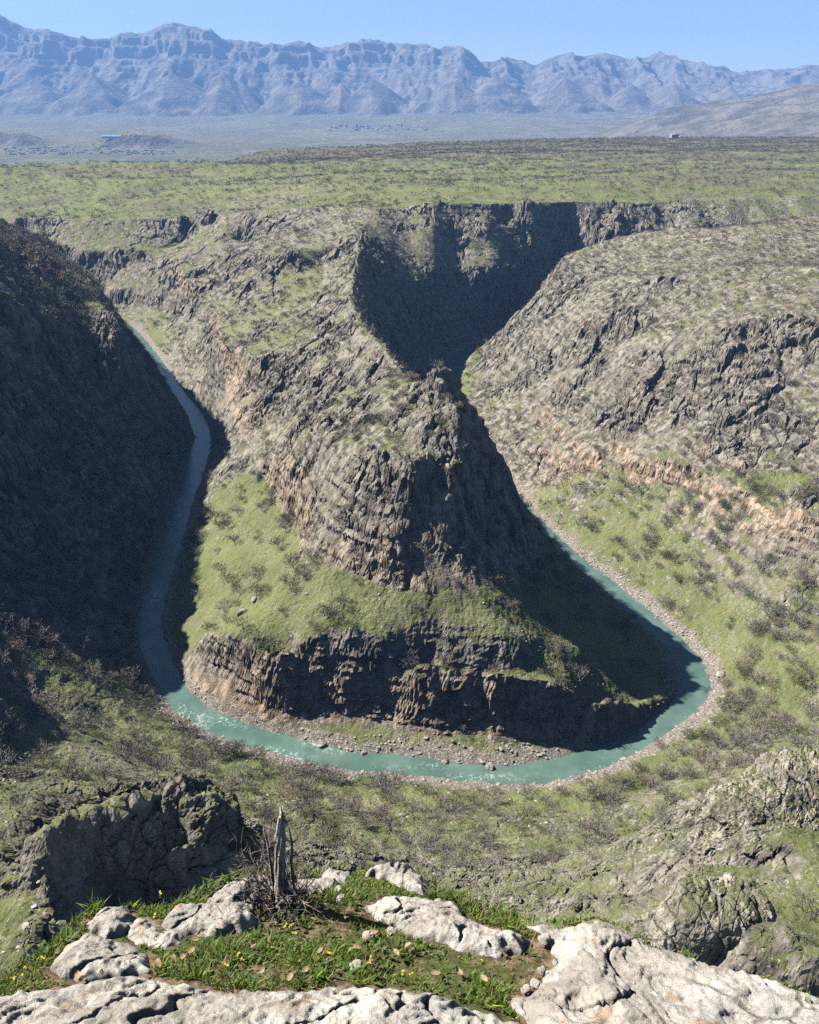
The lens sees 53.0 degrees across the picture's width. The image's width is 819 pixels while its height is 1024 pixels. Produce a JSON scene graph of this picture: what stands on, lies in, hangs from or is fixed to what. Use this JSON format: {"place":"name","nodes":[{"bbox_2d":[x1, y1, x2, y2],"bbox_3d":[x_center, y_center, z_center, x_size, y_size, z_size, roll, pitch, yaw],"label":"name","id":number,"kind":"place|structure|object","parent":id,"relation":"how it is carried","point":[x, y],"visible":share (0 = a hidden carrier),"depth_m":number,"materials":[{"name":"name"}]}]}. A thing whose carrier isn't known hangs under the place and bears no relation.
{"place":"outdoors","nodes":[
{"label":"outdoors","id":0,"kind":"place"},
{"bbox_2d":[0,232,195,719],"bbox_3d":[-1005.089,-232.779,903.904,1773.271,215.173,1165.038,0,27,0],"label":"gorge wall terrain","id":1,"kind":"structure","parent":0,"point":[23,459],"depth_m":572.92,"materials":[{"name":"grey stone"}]},
{"bbox_2d":[111,196,678,764],"bbox_3d":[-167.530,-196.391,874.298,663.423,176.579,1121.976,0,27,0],"label":"rocky spur hill","id":2,"kind":"structure","parent":0,"point":[497,684],"depth_m":467.91,"materials":[{"name":"grey stone"}]},
{"bbox_2d":[236,608,246,615],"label":"boulder","id":3,"kind":"object","parent":2,"relation":"on","point":[243,611],"visible":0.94,"depth_m":463.71,"materials":[{"name":"stone"}]},
{"bbox_2d":[251,596,256,602],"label":"boulder","id":4,"kind":"object","parent":2,"relation":"on","point":[254,599],"visible":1,"depth_m":468.15,"materials":[{"name":"stone"}]},
{"bbox_2d":[316,740,326,747],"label":"boulder","id":5,"kind":"object","parent":2,"relation":"on","point":[321,744],"visible":1,"depth_m":424.99,"materials":[{"name":"stone"}]},
{"bbox_2d":[0,194,818,529],"bbox_3d":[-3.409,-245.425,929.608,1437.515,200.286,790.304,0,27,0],"label":"hillside scrub","id":6,"kind":"object","parent":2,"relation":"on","point":[28,246],"visible":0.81,"depth_m":778.87,"materials":[{"name":"green plant"}]},
{"bbox_2d":[128,421,732,793],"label":"bank rubble","id":7,"kind":"object","parent":2,"relation":"on","point":[506,746],"visible":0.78,"depth_m":449.97,"materials":[{"name":"stone"}]},
{"bbox_2d":[441,759,448,763],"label":"boulder","id":8,"kind":"object","parent":2,"relation":"on","point":[445,761],"visible":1,"depth_m":414.79,"materials":[{"name":"stone"}]},
{"bbox_2d":[485,762,493,770],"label":"boulder","id":9,"kind":"object","parent":2,"relation":"on","point":[489,766],"visible":1,"depth_m":410.90,"materials":[{"name":"stone"}]},
{"bbox_2d":[0,859,818,1023],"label":"cliff top ground","id":10,"kind":"structure","parent":0,"point":[546,957],"depth_m":1.98,"materials":[{"name":"green plant"}]},
{"bbox_2d":[78,975,86,980],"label":"dry leaf","id":11,"kind":"object","parent":10,"relation":"on","point":[82,978],"visible":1,"depth_m":1.88,"materials":[{"name":"brown plant"}]},
{"bbox_2d":[50,933,152,981],"bbox_3d":[-0.742,1.284,2.098,0.441,0.568,0.378,0,27,0],"label":"rock","id":12,"kind":"object","parent":10,"relation":"on","point":[88,954],"visible":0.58,"depth_m":1.95,"materials":[{"name":"stone"}]},
{"bbox_2d":[75,970,79,978],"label":"dry leaf","id":13,"kind":"object","parent":12,"relation":"on","point":[77,973],"visible":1,"depth_m":1.90,"materials":[{"name":"beige plant"}]},
{"bbox_2d":[86,906,135,938],"bbox_3d":[-0.793,1.288,2.289,0.315,0.550,0.333,0,27,0],"label":"rock","id":14,"kind":"object","parent":10,"relation":"on","point":[110,922],"visible":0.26,"depth_m":2.14,"materials":[{"name":"stone"}]},
{"bbox_2d":[128,918,183,948],"bbox_3d":[-0.663,1.294,2.235,0.357,0.522,0.318,0,27,0],"label":"rock","id":15,"kind":"object","parent":10,"relation":"on","point":[165,939],"visible":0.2,"depth_m":2.12,"materials":[{"name":"stone"}]},
{"bbox_2d":[155,958,160,967],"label":"dry leaf","id":16,"kind":"object","parent":10,"relation":"on","point":[158,962],"visible":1,"depth_m":1.94,"materials":[{"name":"beige plant"}]},
{"bbox_2d":[170,953,175,962],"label":"dry leaf","id":17,"kind":"object","parent":10,"relation":"on","point":[173,957],"visible":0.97,"depth_m":1.96,"materials":[{"name":"beige plant"}]},
{"bbox_2d":[176,954,186,958],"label":"dry leaf","id":18,"kind":"object","parent":10,"relation":"on","point":[181,956],"visible":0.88,"depth_m":1.98,"materials":[{"name":"beige plant"}]},
{"bbox_2d":[188,946,194,954],"bbox_3d":[-0.531,1.066,1.997,0.012,0.010,0.030,8,28,16],"label":"dry leaf","id":19,"kind":"object","parent":10,"relation":"on","point":[191,950],"visible":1,"depth_m":2.00,"materials":[{"name":"beige plant"}]},
{"bbox_2d":[188,936,199,940],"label":"dry leaf","id":20,"kind":"object","parent":10,"relation":"on","point":[193,938],"visible":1,"depth_m":2.06,"materials":[{"name":"beige plant"}]},
{"bbox_2d":[196,928,204,935],"bbox_3d":[-0.529,1.070,2.087,0.012,0.013,0.028,15,30,28],"label":"dry leaf","id":21,"kind":"object","parent":10,"relation":"on","point":[201,931],"visible":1,"depth_m":2.09,"materials":[{"name":"beige plant"}]},
{"bbox_2d":[162,901,262,936],"bbox_3d":[-0.530,1.286,2.296,0.456,0.556,0.342,0,27,0],"label":"rock","id":22,"kind":"object","parent":10,"relation":"on","point":[188,919],"visible":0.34,"depth_m":2.15,"materials":[{"name":"stone"}]},
{"bbox_2d":[248,941,255,947],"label":"dry leaf","id":23,"kind":"object","parent":10,"relation":"on","point":[252,943],"visible":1,"depth_m":2.02,"materials":[{"name":"beige plant"}]},
{"bbox_2d":[0,976,517,1023],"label":"limestone slab","id":24,"kind":"structure","parent":10,"relation":"on","point":[127,1000],"depth_m":1.73,"materials":[{"name":"grey stone"}]},
{"bbox_2d":[257,966,265,972],"bbox_3d":[-0.345,1.069,1.919,0.026,0.011,0.013,-40,42,11],"label":"dry leaf","id":25,"kind":"object","parent":10,"relation":"on","point":[261,969],"visible":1,"depth_m":1.92,"materials":[{"name":"beige plant"}]},
{"bbox_2d":[199,807,331,938],"bbox_3d":[-0.378,0.954,2.197,0.345,0.415,0.352,0,27,0],"label":"dead stump","id":26,"kind":"object","parent":10,"relation":"on","point":[282,894],"visible":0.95,"depth_m":2.23,"materials":[{"name":"grey wood"}]},
{"bbox_2d":[206,875,337,910],"bbox_3d":[-0.391,1.287,2.459,0.540,0.579,0.375,0,27,0],"label":"rock","id":27,"kind":"object","parent":10,"relation":"on","point":[227,896],"visible":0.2,"depth_m":2.34,"materials":[{"name":"stone"}]},
{"bbox_2d":[287,971,292,982],"bbox_3d":[-0.273,1.063,1.878,0.012,0.006,0.030,5,27,10],"label":"dry leaf","id":28,"kind":"object","parent":10,"relation":"on","point":[290,976],"visible":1,"depth_m":1.88,"materials":[{"name":"beige plant"}]},
{"bbox_2d":[300,966,308,971],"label":"dry leaf","id":29,"kind":"object","parent":10,"relation":"on","point":[306,968],"visible":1,"depth_m":1.92,"materials":[{"name":"beige plant"}]},
{"bbox_2d":[320,868,351,884],"bbox_3d":[-0.229,1.305,2.592,0.276,0.497,0.276,0,27,0],"label":"rock","id":30,"kind":"object","parent":10,"relation":"on","point":[340,876],"visible":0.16,"depth_m":2.49,"materials":[{"name":"stone"}]},
{"bbox_2d":[336,894,345,901],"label":"pebble","id":31,"kind":"object","parent":10,"relation":"on","point":[340,896],"visible":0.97,"depth_m":2.31,"materials":[{"name":"stone"}]},
{"bbox_2d":[349,959,361,972],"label":"pebble","id":32,"kind":"object","parent":10,"relation":"on","point":[358,961],"visible":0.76,"depth_m":1.95,"materials":[{"name":"stone"}]},
{"bbox_2d":[351,944,361,948],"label":"dry leaf","id":33,"kind":"object","parent":10,"relation":"on","point":[355,946],"visible":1,"depth_m":2.02,"materials":[{"name":"beige plant"}]},
{"bbox_2d":[362,930,373,941],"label":"pebble","id":34,"kind":"object","parent":10,"relation":"on","point":[366,936],"visible":0.89,"depth_m":2.10,"materials":[{"name":"stone"}]},
{"bbox_2d":[369,929,379,933],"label":"dry leaf","id":35,"kind":"object","parent":34,"relation":"on","point":[373,931],"visible":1,"depth_m":2.10,"materials":[{"name":"beige plant"}]},
{"bbox_2d":[366,954,371,963],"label":"dry leaf","id":36,"kind":"object","parent":10,"relation":"on","point":[368,959],"visible":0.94,"depth_m":1.97,"materials":[{"name":"beige plant"}]},
{"bbox_2d":[387,926,397,935],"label":"pebble","id":37,"kind":"object","parent":10,"relation":"on","point":[392,929],"visible":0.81,"depth_m":2.12,"materials":[{"name":"stone"}]},
{"bbox_2d":[392,948,398,955],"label":"dry leaf","id":38,"kind":"object","parent":10,"relation":"on","point":[396,951],"visible":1,"depth_m":1.99,"materials":[{"name":"beige plant"}]},
{"bbox_2d":[365,861,426,895],"bbox_3d":[-0.021,1.292,2.578,0.407,0.551,0.309,16,31,28],"label":"rock","id":39,"kind":"object","parent":10,"relation":"on","point":[389,871],"visible":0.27,"depth_m":2.46,"materials":[{"name":"stone"}]},
{"bbox_2d":[396,838,458,899],"bbox_3d":[0.018,1.074,2.416,0.211,0.240,0.331,-20,33,-35],"label":"leafless shrub","id":40,"kind":"object","parent":10,"relation":"on","point":[430,876],"visible":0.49,"depth_m":2.38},
{"bbox_2d":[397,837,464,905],"bbox_3d":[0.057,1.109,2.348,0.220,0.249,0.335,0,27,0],"label":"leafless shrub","id":41,"kind":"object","parent":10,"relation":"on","point":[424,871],"visible":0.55,"depth_m":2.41,"materials":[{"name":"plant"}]},
{"bbox_2d":[429,971,441,974],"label":"dry leaf","id":42,"kind":"object","parent":10,"relation":"on","point":[435,972],"visible":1,"depth_m":1.90,"materials":[{"name":"beige plant"}]},
{"bbox_2d":[365,896,530,957],"bbox_3d":[0.092,1.285,2.272,0.620,0.638,0.375,23,34,37],"label":"rock","id":43,"kind":"object","parent":10,"relation":"on","point":[442,922],"visible":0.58,"depth_m":2.13,"materials":[{"name":"stone"}]},
{"bbox_2d":[456,966,462,975],"bbox_3d":[0.116,1.067,1.908,0.013,0.011,0.026,-16,40,-33],"label":"dry leaf","id":44,"kind":"object","parent":10,"relation":"on","point":[459,970],"visible":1,"depth_m":1.91,"materials":[{"name":"beige plant"}]},
{"bbox_2d":[479,974,487,981],"bbox_3d":[0.168,1.063,1.872,0.012,0.011,0.028,-17,31,-30],"label":"dry leaf","id":45,"kind":"object","parent":10,"relation":"on","point":[484,978],"visible":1,"depth_m":1.87,"materials":[{"name":"beige plant"}]},
{"bbox_2d":[458,867,524,911],"bbox_3d":[0.236,1.092,2.321,0.164,0.236,0.332,24,35,39],"label":"leafless shrub","id":46,"kind":"object","parent":10,"relation":"on","point":[495,891],"visible":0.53,"depth_m":2.33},
{"bbox_2d":[509,997,525,1016],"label":"stone","id":47,"kind":"object","parent":10,"relation":"on","point":[517,1003],"visible":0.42,"depth_m":1.80,"materials":[{"name":"stone"}]},
{"bbox_2d":[521,984,530,994],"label":"pebble","id":48,"kind":"object","parent":10,"relation":"on","point":[525,989],"visible":1,"depth_m":1.85,"materials":[{"name":"stone"}]},
{"bbox_2d":[530,977,541,988],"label":"pebble","id":49,"kind":"object","parent":10,"relation":"on","point":[535,982],"visible":0.98,"depth_m":1.88,"materials":[{"name":"stone"}]},
{"bbox_2d":[537,966,545,975],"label":"pebble","id":50,"kind":"object","parent":10,"relation":"on","point":[541,970],"visible":1,"depth_m":1.92,"materials":[{"name":"stone"}]},
{"bbox_2d":[538,933,551,945],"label":"pebble","id":51,"kind":"object","parent":10,"relation":"on","point":[544,939],"visible":1,"depth_m":2.07,"materials":[{"name":"stone"}]},
{"bbox_2d":[552,959,557,965],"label":"pebble","id":52,"kind":"object","parent":10,"relation":"on","point":[554,962],"visible":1,"depth_m":1.96,"materials":[{"name":"stone"}]},
{"bbox_2d":[523,919,818,1023],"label":"limestone slab","id":53,"kind":"structure","parent":10,"relation":"on","point":[601,973],"depth_m":1.79,"materials":[{"name":"grey stone"}]},
{"bbox_2d":[0,459,818,997],"bbox_3d":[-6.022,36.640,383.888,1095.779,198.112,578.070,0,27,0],"label":"gorge terrain","id":54,"kind":"structure","parent":0,"point":[60,861],"depth_m":352.39,"materials":[{"name":"green plant"}]},
{"bbox_2d":[1,770,263,908],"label":"rock outcrop","id":55,"kind":"object","parent":54,"relation":"on","point":[191,826],"visible":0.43,"depth_m":161.42,"materials":[{"name":"grey stone"}]},
{"bbox_2d":[0,279,817,953],"bbox_3d":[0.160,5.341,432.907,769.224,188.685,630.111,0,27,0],"label":"slope stones","id":56,"kind":"object","parent":54,"relation":"on","point":[24,925],"visible":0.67,"depth_m":436.71,"materials":[{"name":"grey stone"}]},
{"bbox_2d":[0,284,818,945],"bbox_3d":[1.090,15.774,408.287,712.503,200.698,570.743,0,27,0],"label":"scrub woodland","id":57,"kind":"object","parent":54,"relation":"on","point":[238,748],"visible":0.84,"depth_m":437.90,"materials":[{"name":"green plant"}]},
{"bbox_2d":[629,819,638,824],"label":"boulder","id":58,"kind":"object","parent":54,"relation":"on","point":[631,821],"visible":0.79,"depth_m":326.56,"materials":[{"name":"stone"}]},
{"bbox_2d":[676,800,686,807],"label":"boulder","id":59,"kind":"object","parent":54,"relation":"on","point":[681,802],"visible":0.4,"depth_m":297.96,"materials":[{"name":"stone"}]},
{"bbox_2d":[647,872,776,965],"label":"rock outcrop","id":60,"kind":"object","parent":54,"relation":"on","point":[704,919],"visible":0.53,"depth_m":124.16,"materials":[{"name":"grey stone"}]},
{"bbox_2d":[716,670,724,677],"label":"boulder","id":61,"kind":"object","parent":54,"relation":"on","point":[718,674],"visible":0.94,"depth_m":472.10,"materials":[{"name":"stone"}]},
{"bbox_2d":[687,744,818,866],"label":"rock outcrop","id":62,"kind":"object","parent":54,"relation":"on","point":[773,788],"visible":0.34,"depth_m":189.00,"materials":[{"name":"grey stone"}]},
{"bbox_2d":[0,137,818,330],"bbox_3d":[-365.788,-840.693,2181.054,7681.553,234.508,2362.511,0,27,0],"label":"plateau","id":63,"kind":"structure","parent":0,"point":[566,224],"depth_m":1385.49,"materials":[{"name":"green plant"}]},
{"bbox_2d":[0,135,818,311],"bbox_3d":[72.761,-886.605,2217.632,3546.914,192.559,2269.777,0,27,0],"label":"plateau scrub","id":64,"kind":"object","parent":63,"relation":"on","point":[412,152],"visible":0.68,"depth_m":1802.29,"materials":[{"name":"green plant"}]},
{"bbox_2d":[670,134,678,137],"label":"house","id":65,"kind":"structure","parent":63,"relation":"on","point":[674,135],"depth_m":2986.40,"materials":[{"name":"white"}]},
{"bbox_2d":[0,14,818,117],"bbox_3d":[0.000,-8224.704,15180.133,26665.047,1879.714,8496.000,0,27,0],"label":"mountain range","id":66,"kind":"structure","parent":0,"point":[175,70],"depth_m":13737.18,"materials":[{"name":"stone"}]},
{"bbox_2d":[0,84,818,165],"bbox_3d":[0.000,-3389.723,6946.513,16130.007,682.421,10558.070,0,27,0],"label":"plain ground","id":67,"kind":"structure","parent":0,"point":[791,111],"depth_m":7345.96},
{"bbox_2d":[102,135,120,137],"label":"warehouse","id":68,"kind":"structure","parent":67,"relation":"on","point":[110,136],"depth_m":6673.54,"materials":[{"name":"metal"}]},
{"bbox_2d":[0,0,818,72],"label":"sky","id":69,"kind":"structure","parent":0,"point":[737,35],"materials":[{"name":"blue"}]},
{"bbox_2d":[127,323,710,784],"bbox_3d":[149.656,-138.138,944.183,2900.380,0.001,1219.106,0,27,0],"label":"river","id":70,"kind":"structure","parent":0,"point":[693,689],"depth_m":462.89,"materials":[{"name":"liquid"}]},
{"bbox_2d":[456,216,818,511],"bbox_3d":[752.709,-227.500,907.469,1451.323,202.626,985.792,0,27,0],"label":"rocky hill","id":71,"kind":"structure","parent":0,"point":[781,335],"depth_m":702.97,"materials":[{"name":"grey stone"}]}
]}

